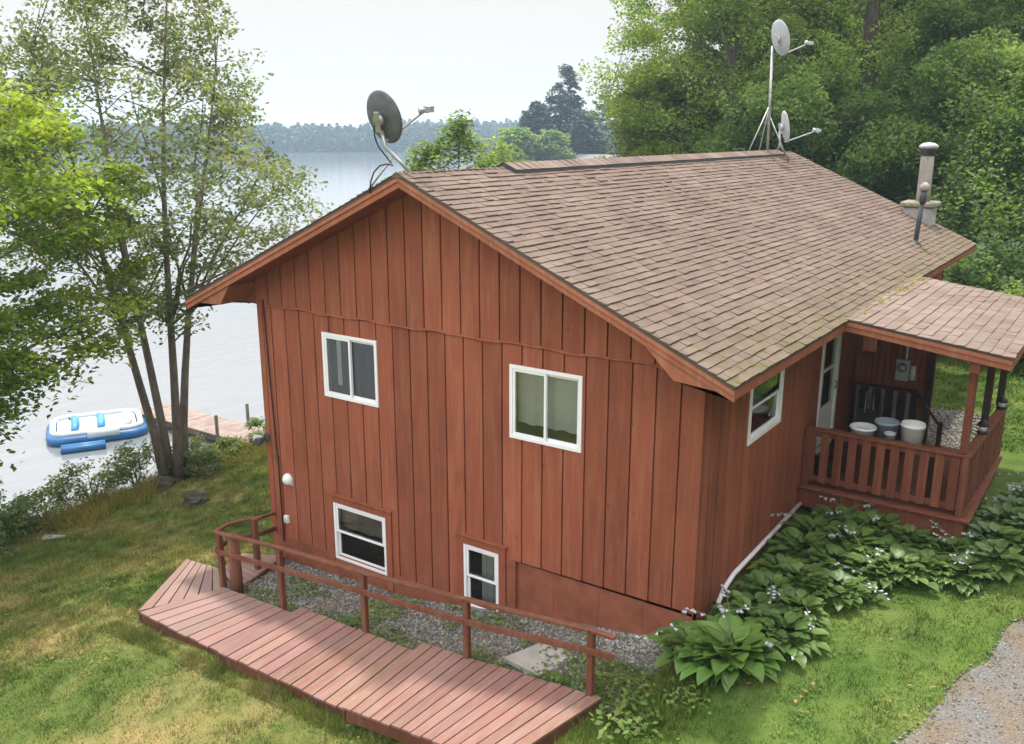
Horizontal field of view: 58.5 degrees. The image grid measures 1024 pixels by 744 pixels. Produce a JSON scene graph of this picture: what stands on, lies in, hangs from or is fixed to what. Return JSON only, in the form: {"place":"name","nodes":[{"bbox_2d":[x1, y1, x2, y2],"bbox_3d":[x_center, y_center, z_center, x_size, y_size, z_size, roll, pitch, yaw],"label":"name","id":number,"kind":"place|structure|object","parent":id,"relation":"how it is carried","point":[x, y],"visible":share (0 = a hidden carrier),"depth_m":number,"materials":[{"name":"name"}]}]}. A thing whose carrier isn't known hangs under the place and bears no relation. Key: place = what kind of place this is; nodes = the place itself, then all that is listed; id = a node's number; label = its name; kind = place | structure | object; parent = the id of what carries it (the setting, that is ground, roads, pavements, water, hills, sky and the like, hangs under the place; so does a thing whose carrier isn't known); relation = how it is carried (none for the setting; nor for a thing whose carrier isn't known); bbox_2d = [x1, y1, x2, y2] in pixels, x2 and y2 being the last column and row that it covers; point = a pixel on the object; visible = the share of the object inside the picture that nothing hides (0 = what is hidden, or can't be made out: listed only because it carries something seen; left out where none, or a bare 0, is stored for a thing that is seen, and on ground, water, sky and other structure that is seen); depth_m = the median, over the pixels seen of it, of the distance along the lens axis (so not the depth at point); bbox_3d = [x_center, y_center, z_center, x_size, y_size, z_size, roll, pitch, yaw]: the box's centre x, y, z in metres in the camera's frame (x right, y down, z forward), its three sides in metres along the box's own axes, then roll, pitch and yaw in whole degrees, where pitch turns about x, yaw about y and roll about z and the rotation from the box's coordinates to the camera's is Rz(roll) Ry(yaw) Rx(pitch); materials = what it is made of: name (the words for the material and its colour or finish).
{"place":"outdoors","nodes":[
{"label":"outdoors","id":0,"kind":"place"},
{"bbox_2d":[0,427,266,545],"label":"tall grass","id":1,"kind":"structure","parent":0,"point":[145,487],"depth_m":23.49,"materials":[{"name":"green plant"}]},
{"bbox_2d":[0,449,274,697],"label":"lawn grass","id":2,"kind":"structure","parent":0,"point":[120,540],"depth_m":19.01,"materials":[{"name":"green plant"}]},
{"bbox_2d":[0,148,616,519],"bbox_3d":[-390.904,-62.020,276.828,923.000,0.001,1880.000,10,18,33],"label":"lake","id":3,"kind":"structure","parent":0,"point":[225,377],"depth_m":45.07,"materials":[{"name":"grey liquid"}]},
{"bbox_2d":[46,406,153,454],"bbox_3d":[-14.996,1.782,33.150,3.698,0.952,4.234,10,18,33],"label":"inflatable float","id":4,"kind":"object","parent":3,"relation":"on","point":[84,432],"visible":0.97,"depth_m":32.52,"materials":[{"name":"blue plastic"}]},
{"bbox_2d":[133,403,263,444],"bbox_3d":[-10.288,2.815,32.801,8.685,3.250,1.620,10,18,33],"label":"wooden dock","id":5,"kind":"object","parent":3,"relation":"in","point":[212,427],"visible":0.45,"depth_m":32.77,"materials":[{"name":"brown wood"}]},
{"bbox_2d":[0,121,534,154],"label":"wood","id":6,"kind":"object","parent":3,"relation":"on","point":[314,138],"visible":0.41,"depth_m":472.09,"materials":[{"name":"green plant"}]},
{"bbox_2d":[402,118,633,143],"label":"wood","id":7,"kind":"object","parent":3,"relation":"on","point":[422,123],"depth_m":657.22,"materials":[{"name":"green plant"}]},
{"bbox_2d":[0,0,722,128],"label":"sky","id":8,"kind":"structure","parent":0,"point":[491,59],"materials":[{"name":"white"}]},
{"bbox_2d":[212,559,678,713],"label":"gravel","id":9,"kind":"structure","parent":0,"point":[346,602],"depth_m":13.78,"materials":[{"name":"grey gravel"}]},
{"bbox_2d":[241,576,656,703],"bbox_3d":[-1.260,3.736,13.830,7.521,0.950,1.552,10,18,33],"label":"ground cover","id":10,"kind":"object","parent":9,"relation":"on","point":[497,616],"visible":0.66,"depth_m":13.77,"materials":[{"name":"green plant"}]},
{"bbox_2d":[504,643,570,677],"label":"paving slab","id":11,"kind":"structure","parent":9,"relation":"on","point":[526,660],"depth_m":12.43,"materials":[{"name":"concrete"}]},
{"bbox_2d":[529,665,582,691],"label":"broadleaf weed","id":12,"kind":"object","parent":9,"relation":"on","point":[558,678],"visible":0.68,"depth_m":11.88,"materials":[{"name":"green plant"}]},
{"bbox_2d":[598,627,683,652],"bbox_3d":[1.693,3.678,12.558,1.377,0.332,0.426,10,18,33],"label":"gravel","id":13,"kind":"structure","parent":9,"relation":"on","point":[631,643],"depth_m":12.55,"materials":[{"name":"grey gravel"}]},
{"bbox_2d":[0,354,1023,743],"bbox_3d":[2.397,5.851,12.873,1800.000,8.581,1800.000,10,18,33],"label":"lawn","id":14,"kind":"structure","parent":0,"point":[1012,462],"depth_m":12.25,"materials":[{"name":"green plant"}]},
{"bbox_2d":[0,496,47,541],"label":"bank shrub","id":15,"kind":"object","parent":14,"relation":"on","point":[23,512],"visible":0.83,"depth_m":21.78,"materials":[{"name":"green plant"}]},
{"bbox_2d":[0,481,85,530],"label":"bank shrub","id":16,"kind":"object","parent":14,"relation":"on","point":[47,490],"visible":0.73,"depth_m":22.70,"materials":[{"name":"green plant"}]},
{"bbox_2d":[0,67,166,471],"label":"maple tree","id":17,"kind":"object","parent":14,"relation":"on","point":[33,122],"visible":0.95,"depth_m":18.81,"materials":[{"name":"green plant"}]},
{"bbox_2d":[44,455,126,508],"bbox_3d":[-11.014,2.906,23.957,1.854,1.306,2.350,10,18,33],"label":"bank shrub","id":18,"kind":"object","parent":14,"relation":"on","point":[71,474],"visible":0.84,"depth_m":23.90,"materials":[{"name":"green plant"}]},
{"bbox_2d":[110,439,171,491],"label":"bank shrub","id":19,"kind":"object","parent":14,"relation":"on","point":[132,464],"visible":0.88,"depth_m":24.57,"materials":[{"name":"green plant"}]},
{"bbox_2d":[0,0,333,481],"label":"ash tree","id":20,"kind":"object","parent":14,"relation":"on","point":[49,71],"visible":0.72,"depth_m":22.11,"materials":[{"name":"green plant"}]},
{"bbox_2d":[182,489,209,507],"bbox_3d":[-7.832,3.191,22.562,0.758,0.668,0.573,10,18,33],"label":"boulder","id":21,"kind":"object","parent":14,"relation":"on","point":[194,497],"visible":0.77,"depth_m":22.39,"materials":[{"name":"grey stone"}]},
{"bbox_2d":[170,445,223,476],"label":"bank shrub","id":22,"kind":"object","parent":14,"relation":"on","point":[191,468],"visible":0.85,"depth_m":25.30,"materials":[{"name":"green plant"}]},
{"bbox_2d":[171,432,236,469],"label":"bank shrub","id":23,"kind":"object","parent":14,"relation":"on","point":[194,443],"visible":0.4,"depth_m":26.27,"materials":[{"name":"green plant"}]},
{"bbox_2d":[201,435,251,460],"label":"bank shrub","id":24,"kind":"object","parent":14,"relation":"on","point":[224,440],"visible":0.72,"depth_m":27.12,"materials":[{"name":"green plant"}]},
{"bbox_2d":[95,618,404,743],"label":"edge grass","id":25,"kind":"structure","parent":14,"relation":"on","point":[141,637],"depth_m":12.75,"materials":[{"name":"green plant"}]},
{"bbox_2d":[138,512,616,743],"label":"wooden ramp","id":26,"kind":"structure","parent":14,"relation":"on","point":[422,693],"depth_m":12.52,"materials":[{"name":"paint"}]},
{"bbox_2d":[385,109,528,178],"bbox_3d":[-2.069,-4.377,33.436,7.281,10.102,8.260,10,18,33],"label":"shore tree","id":27,"kind":"object","parent":14,"relation":"on","point":[433,153],"visible":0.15,"depth_m":32.05,"materials":[{"name":"green plant"}]},
{"bbox_2d":[183,142,1023,635],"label":"lakeside house","id":28,"kind":"structure","parent":14,"relation":"on","point":[621,394],"depth_m":14.05,"materials":[{"name":"red wood"}]},
{"bbox_2d":[262,299,284,540],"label":"trim","id":29,"kind":"structure","parent":28,"relation":"attached to","point":[277,457],"depth_m":16.28,"materials":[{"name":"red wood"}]},
{"bbox_2d":[321,332,378,407],"bbox_3d":[-2.606,-0.061,14.978,1.220,1.100,0.170,10,18,33],"label":"window","id":30,"kind":"structure","parent":28,"relation":"in","point":[325,336],"depth_m":15.02,"materials":[{"name":"white plastic"}]},
{"bbox_2d":[325,491,393,591],"bbox_3d":[-2.567,2.879,15.694,1.530,1.470,0.196,10,18,33],"label":"window","id":31,"kind":"structure","parent":28,"relation":"in","point":[372,520],"depth_m":15.67,"materials":[{"name":"white plastic"}]},
{"bbox_2d":[366,90,433,193],"bbox_3d":[-1.603,-3.211,12.801,1.030,1.406,0.400,3,15,12],"label":"satellite dish","id":32,"kind":"object","parent":28,"relation":"on","point":[384,117],"visible":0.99,"depth_m":12.69,"materials":[{"name":"metal"}]},
{"bbox_2d":[454,531,507,612],"bbox_3d":[-0.426,3.256,14.304,0.990,1.470,0.268,10,18,33],"label":"window","id":33,"kind":"structure","parent":28,"relation":"in","point":[493,577],"depth_m":14.28,"materials":[{"name":"white plastic"}]},
{"bbox_2d":[509,364,582,452],"bbox_3d":[0.508,0.486,12.902,1.205,1.100,0.188,10,18,33],"label":"window","id":34,"kind":"structure","parent":28,"relation":"in","point":[553,400],"depth_m":12.94,"materials":[{"name":"white plastic"}]},
{"bbox_2d":[747,369,784,445],"bbox_3d":[3.706,0.392,13.458,0.122,1.060,1.390,10,18,33],"label":"window","id":35,"kind":"structure","parent":28,"relation":"in","point":[752,436],"depth_m":13.75,"materials":[{"name":"white plastic"}]},
{"bbox_2d":[748,19,813,160],"bbox_3d":[6.964,-7.338,23.944,1.313,3.575,1.356,10,18,33],"label":"satellite dish","id":36,"kind":"object","parent":28,"relation":"on","point":[780,35],"visible":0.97,"depth_m":23.82,"materials":[{"name":"grey paint"}]},
{"bbox_2d":[777,111,820,160],"bbox_3d":[7.671,-6.293,24.421,1.148,1.328,0.521,3,15,10],"label":"satellite dish","id":37,"kind":"object","parent":28,"relation":"on","point":[784,127],"visible":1,"depth_m":24.38,"materials":[{"name":"grey paint"}]},
{"bbox_2d":[815,334,841,454],"bbox_3d":[5.556,0.256,16.167,0.180,2.220,1.060,10,18,33],"label":"door","id":38,"kind":"structure","parent":28,"relation":"in","point":[825,413],"depth_m":16.36,"materials":[{"name":"white paint"}]},
{"bbox_2d":[855,389,881,454],"bbox_3d":[6.600,0.927,17.012,0.464,1.159,0.351,10,18,33],"label":"folding chair","id":39,"kind":"object","parent":28,"relation":"on","point":[866,415],"visible":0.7,"depth_m":17.02,"materials":[{"name":"grey paint"}]},
{"bbox_2d":[828,428,939,504],"bbox_3d":[6.087,1.555,15.204,1.750,0.860,0.470,10,18,33],"label":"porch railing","id":40,"kind":"object","parent":28,"relation":"on","point":[929,477],"visible":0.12,"depth_m":14.88,"materials":[{"name":"paint"}]},
{"bbox_2d":[849,422,876,436],"bbox_3d":[5.792,1.008,15.101,0.429,0.250,0.429,10,18,33],"label":"bucket","id":41,"kind":"object","parent":40,"relation":"on","point":[864,428],"visible":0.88,"depth_m":15.03,"materials":[{"name":"white paint"}]},
{"bbox_2d":[874,417,899,438],"bbox_3d":[6.209,0.955,15.166,0.398,0.320,0.398,10,18,33],"label":"plastic tub","id":42,"kind":"object","parent":40,"relation":"on","point":[882,424],"visible":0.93,"depth_m":15.08,"materials":[{"name":"plastic"}]},
{"bbox_2d":[900,420,925,444],"bbox_3d":[6.417,1.026,14.659,0.391,0.440,0.377,10,18,33],"label":"bucket","id":43,"kind":"object","parent":40,"relation":"on","point":[912,431],"visible":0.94,"depth_m":14.53,"materials":[{"name":"white plastic"}]},
{"bbox_2d":[894,346,916,380],"bbox_3d":[7.283,-0.425,16.812,0.350,1.230,0.238,10,18,33],"label":"electric meter","id":44,"kind":"object","parent":28,"relation":"attached to","point":[905,369],"visible":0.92,"depth_m":16.89,"materials":[{"name":"grey paint"}]},
{"bbox_2d":[595,669,674,714],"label":"broadleaf weed","id":45,"kind":"object","parent":14,"relation":"on","point":[628,686],"visible":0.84,"depth_m":11.33,"materials":[{"name":"green plant"}]},
{"bbox_2d":[589,687,684,743],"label":"broadleaf weed","id":46,"kind":"object","parent":14,"relation":"on","point":[629,718],"visible":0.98,"depth_m":10.73,"materials":[{"name":"green plant"}]},
{"bbox_2d":[547,655,727,743],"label":"edge grass","id":47,"kind":"structure","parent":14,"relation":"on","point":[668,672],"depth_m":10.97,"materials":[{"name":"green plant"}]},
{"bbox_2d":[594,44,749,157],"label":"woodland tree","id":48,"kind":"object","parent":14,"relation":"on","point":[627,136],"visible":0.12,"depth_m":42.01,"materials":[{"name":"green plant"}]},
{"bbox_2d":[652,673,729,714],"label":"broadleaf weed","id":49,"kind":"object","parent":14,"relation":"on","point":[675,696],"visible":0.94,"depth_m":11.05,"materials":[{"name":"green plant"}]},
{"bbox_2d":[647,619,740,685],"bbox_3d":[2.401,3.521,11.817,1.378,0.352,1.324,9,17,29],"label":"hosta plant","id":50,"kind":"object","parent":14,"relation":"on","point":[668,639],"visible":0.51,"depth_m":11.66,"materials":[{"name":"green plant"}]},
{"bbox_2d":[636,584,794,692],"bbox_3d":[2.755,3.416,11.506,1.861,0.665,1.586,-13,20,-41],"label":"hosta plant","id":51,"kind":"object","parent":14,"relation":"on","point":[758,655],"visible":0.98,"depth_m":11.42,"materials":[{"name":"green plant"}]},
{"bbox_2d":[573,0,924,163],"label":"woodland tree","id":52,"kind":"object","parent":14,"relation":"on","point":[734,16],"visible":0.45,"depth_m":35.71,"materials":[{"name":"green plant"}]},
{"bbox_2d":[711,590,794,641],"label":"hosta plant","id":53,"kind":"object","parent":14,"relation":"on","point":[740,600],"visible":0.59,"depth_m":12.37,"materials":[{"name":"green plant"}]},
{"bbox_2d":[681,0,840,161],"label":"woodland tree","id":54,"kind":"object","parent":14,"relation":"on","point":[726,66],"visible":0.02,"depth_m":39.65,"materials":[{"name":"green plant"}]},
{"bbox_2d":[722,569,810,613],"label":"hosta plant","id":55,"kind":"object","parent":14,"relation":"on","point":[757,578],"visible":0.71,"depth_m":12.88,"materials":[{"name":"green plant"}]},
{"bbox_2d":[722,603,831,667],"bbox_3d":[3.504,3.202,11.897,1.324,0.584,1.440,6,16,22],"label":"hosta plant","id":56,"kind":"object","parent":14,"relation":"on","point":[799,638],"visible":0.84,"depth_m":11.72,"materials":[{"name":"green plant"}]},
{"bbox_2d":[746,553,814,591],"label":"hosta plant","id":57,"kind":"object","parent":14,"relation":"on","point":[767,561],"visible":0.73,"depth_m":13.46,"materials":[{"name":"green plant"}]},
{"bbox_2d":[665,0,907,89],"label":"woodland tree","id":58,"kind":"object","parent":14,"relation":"on","point":[707,32],"visible":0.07,"depth_m":42.18,"materials":[{"name":"green plant"}]},
{"bbox_2d":[771,585,831,633],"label":"hosta plant","id":59,"kind":"object","parent":14,"relation":"on","point":[813,604],"visible":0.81,"depth_m":12.30,"materials":[{"name":"green plant"}]},
{"bbox_2d":[765,510,844,564],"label":"hosta plant","id":60,"kind":"object","parent":14,"relation":"on","point":[789,535],"visible":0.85,"depth_m":14.06,"materials":[{"name":"green plant"}]},
{"bbox_2d":[770,512,855,556],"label":"hosta plant","id":61,"kind":"object","parent":14,"relation":"on","point":[802,522],"visible":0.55,"depth_m":14.54,"materials":[{"name":"green plant"}]},
{"bbox_2d":[735,0,891,160],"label":"woodland tree","id":62,"kind":"object","parent":14,"relation":"on","point":[813,33],"visible":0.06,"depth_m":37.47,"materials":[{"name":"green plant"}]},
{"bbox_2d":[688,58,942,196],"bbox_3d":[10.732,-7.036,34.433,8.777,9.278,8.753,-3,15,-11],"label":"woodland tree","id":63,"kind":"object","parent":14,"relation":"on","point":[860,146],"visible":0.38,"depth_m":32.61,"materials":[{"name":"green plant"}]},
{"bbox_2d":[770,559,861,603],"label":"hosta plant","id":64,"kind":"object","parent":14,"relation":"on","point":[792,567],"visible":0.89,"depth_m":12.96,"materials":[{"name":"green plant"}]},
{"bbox_2d":[800,543,867,574],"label":"hosta plant","id":65,"kind":"object","parent":14,"relation":"on","point":[836,551],"visible":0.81,"depth_m":13.60,"materials":[{"name":"green plant"}]},
{"bbox_2d":[810,486,880,538],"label":"hosta plant","id":66,"kind":"object","parent":14,"relation":"on","point":[821,509],"visible":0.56,"depth_m":14.97,"materials":[{"name":"green plant"}]},
{"bbox_2d":[805,568,890,610],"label":"hosta plant","id":67,"kind":"object","parent":14,"relation":"on","point":[856,587],"visible":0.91,"depth_m":12.64,"materials":[{"name":"green plant"}]},
{"bbox_2d":[817,495,890,567],"bbox_3d":[5.303,2.426,14.326,1.209,0.537,1.836,0,15,0],"label":"hosta plant","id":68,"kind":"object","parent":14,"relation":"on","point":[867,533],"visible":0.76,"depth_m":14.10,"materials":[{"name":"green plant"}]},
{"bbox_2d":[855,0,880,173],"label":"pine tree","id":69,"kind":"object","parent":14,"relation":"on","point":[872,13],"visible":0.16,"depth_m":35.17,"materials":[{"name":"plant"}]},
{"bbox_2d":[829,524,911,589],"bbox_3d":[5.208,2.749,13.314,1.219,0.485,1.121,10,18,32],"label":"hosta plant","id":70,"kind":"object","parent":14,"relation":"on","point":[862,557],"visible":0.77,"depth_m":13.29,"materials":[{"name":"green plant"}]},
{"bbox_2d":[831,507,917,547],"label":"hosta plant","id":71,"kind":"object","parent":14,"relation":"on","point":[863,517],"visible":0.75,"depth_m":14.64,"materials":[{"name":"green plant"}]},
{"bbox_2d":[849,533,927,571],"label":"hosta plant","id":72,"kind":"object","parent":14,"relation":"on","point":[888,538],"visible":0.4,"depth_m":13.97,"materials":[{"name":"green plant"}]},
{"bbox_2d":[824,50,967,200],"bbox_3d":[15.841,-8.183,36.667,7.400,8.966,7.976,10,18,33],"label":"woodland tree","id":73,"kind":"object","parent":14,"relation":"on","point":[906,94],"visible":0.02,"depth_m":35.20,"materials":[{"name":"green plant"}]},
{"bbox_2d":[860,544,939,592],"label":"hosta plant","id":74,"kind":"object","parent":14,"relation":"on","point":[898,551],"visible":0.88,"depth_m":13.21,"materials":[{"name":"green plant"}]},
{"bbox_2d":[876,523,953,554],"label":"hosta plant","id":75,"kind":"object","parent":14,"relation":"on","point":[923,535],"visible":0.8,"depth_m":14.14,"materials":[{"name":"green plant"}]},
{"bbox_2d":[834,0,1023,216],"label":"woodland tree","id":76,"kind":"object","parent":14,"relation":"on","point":[940,15],"visible":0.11,"depth_m":35.20,"materials":[{"name":"green plant"}]},
{"bbox_2d":[837,0,1022,90],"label":"woodland tree","id":77,"kind":"object","parent":14,"relation":"on","point":[901,4],"visible":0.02,"depth_m":40.85,"materials":[{"name":"green plant"}]},
{"bbox_2d":[891,547,971,589],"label":"hosta plant","id":78,"kind":"object","parent":14,"relation":"on","point":[931,553],"visible":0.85,"depth_m":13.32,"materials":[{"name":"green plant"}]},
{"bbox_2d":[912,520,976,557],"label":"hosta plant","id":79,"kind":"object","parent":14,"relation":"on","point":[955,542],"visible":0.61,"depth_m":13.99,"materials":[{"name":"green plant"}]},
{"bbox_2d":[873,26,1023,271],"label":"woodland tree","id":80,"kind":"object","parent":14,"relation":"on","point":[939,105],"visible":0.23,"depth_m":31.58,"materials":[{"name":"green plant"}]},
{"bbox_2d":[919,532,995,596],"bbox_3d":[6.450,2.785,13.327,1.062,0.433,1.146,14,20,43],"label":"hosta plant","id":81,"kind":"object","parent":14,"relation":"on","point":[967,587],"visible":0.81,"depth_m":13.14,"materials":[{"name":"green plant"}]},
{"bbox_2d":[891,613,1023,743],"bbox_3d":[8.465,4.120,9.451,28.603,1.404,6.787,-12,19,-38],"label":"driveway","id":82,"kind":"structure","parent":14,"relation":"on","point":[991,732],"depth_m":10.49,"materials":[{"name":"grey gravel"}]},
{"bbox_2d":[901,0,1023,181],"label":"woodland tree","id":83,"kind":"object","parent":14,"relation":"on","point":[998,11],"visible":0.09,"depth_m":34.78,"materials":[{"name":"green plant"}]},
{"bbox_2d":[907,0,1023,96],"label":"woodland tree","id":84,"kind":"object","parent":14,"relation":"on","point":[1017,15],"visible":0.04,"depth_m":35.78,"materials":[{"name":"green plant"}]},
{"bbox_2d":[930,149,1023,288],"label":"understory bush","id":85,"kind":"object","parent":14,"relation":"on","point":[950,199],"visible":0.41,"depth_m":28.84,"materials":[{"name":"green plant"}]},
{"bbox_2d":[931,354,1023,452],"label":"lawn grass","id":86,"kind":"structure","parent":14,"relation":"on","point":[984,377],"depth_m":22.09,"materials":[{"name":"green plant"}]},
{"bbox_2d":[932,40,1023,288],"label":"woodland tree","id":87,"kind":"object","parent":14,"relation":"on","point":[1007,118],"visible":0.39,"depth_m":29.41,"materials":[{"name":"green plant"}]},
{"bbox_2d":[942,230,1023,296],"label":"understory bush","id":88,"kind":"object","parent":14,"relation":"on","point":[991,254],"visible":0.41,"depth_m":25.61,"materials":[{"name":"green plant"}]},
{"bbox_2d":[943,269,1023,296],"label":"understory bush","id":89,"kind":"object","parent":14,"relation":"on","point":[995,287],"visible":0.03,"depth_m":25.43,"materials":[{"name":"green plant"}]},
{"bbox_2d":[949,161,1023,288],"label":"understory bush","id":90,"kind":"object","parent":14,"relation":"on","point":[996,224],"visible":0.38,"depth_m":27.42,"materials":[{"name":"green plant"}]},
{"bbox_2d":[953,531,1023,582],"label":"hosta plant","id":91,"kind":"object","parent":14,"relation":"on","point":[1011,568],"visible":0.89,"depth_m":13.47,"materials":[{"name":"green plant"}]},
{"bbox_2d":[960,519,1023,561],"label":"hosta plant","id":92,"kind":"object","parent":14,"relation":"on","point":[987,525],"visible":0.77,"depth_m":14.19,"materials":[{"name":"green plant"}]},
{"bbox_2d":[971,484,1023,537],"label":"hosta plant","id":93,"kind":"object","parent":14,"relation":"on","point":[995,511],"visible":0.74,"depth_m":14.89,"materials":[{"name":"green plant"}]},
{"bbox_2d":[927,408,989,448],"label":"gravel","id":94,"kind":"structure","parent":0,"point":[960,416],"depth_m":19.83,"materials":[{"name":"grey gravel"}]},
{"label":"far point","id":95,"kind":"structure","parent":0,"visible":0},
{"bbox_2d":[489,126,545,164],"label":"tree","id":96,"kind":"object","parent":95,"relation":"on","point":[530,144],"visible":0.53,"depth_m":164.68,"materials":[{"name":"green plant"}]},
{"bbox_2d":[516,100,566,134],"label":"tree","id":97,"kind":"object","parent":95,"relation":"on","point":[536,114],"visible":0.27,"depth_m":176.65,"materials":[{"name":"green plant"}]},
{"bbox_2d":[534,129,576,160],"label":"tree","id":98,"kind":"object","parent":95,"relation":"on","point":[556,143],"visible":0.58,"depth_m":168.27,"materials":[{"name":"green plant"}]},
{"bbox_2d":[544,63,595,153],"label":"tree","id":99,"kind":"object","parent":95,"relation":"on","point":[569,109],"visible":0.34,"depth_m":179.88,"materials":[{"name":"green plant"}]},
{"bbox_2d":[568,113,610,155],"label":"tree","id":100,"kind":"object","parent":95,"relation":"on","point":[586,135],"visible":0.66,"depth_m":173.50,"materials":[{"name":"green plant"}]},
{"bbox_2d":[584,83,625,154],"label":"tree","id":101,"kind":"object","parent":95,"relation":"on","point":[602,127],"visible":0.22,"depth_m":195.84,"materials":[{"name":"green plant"}]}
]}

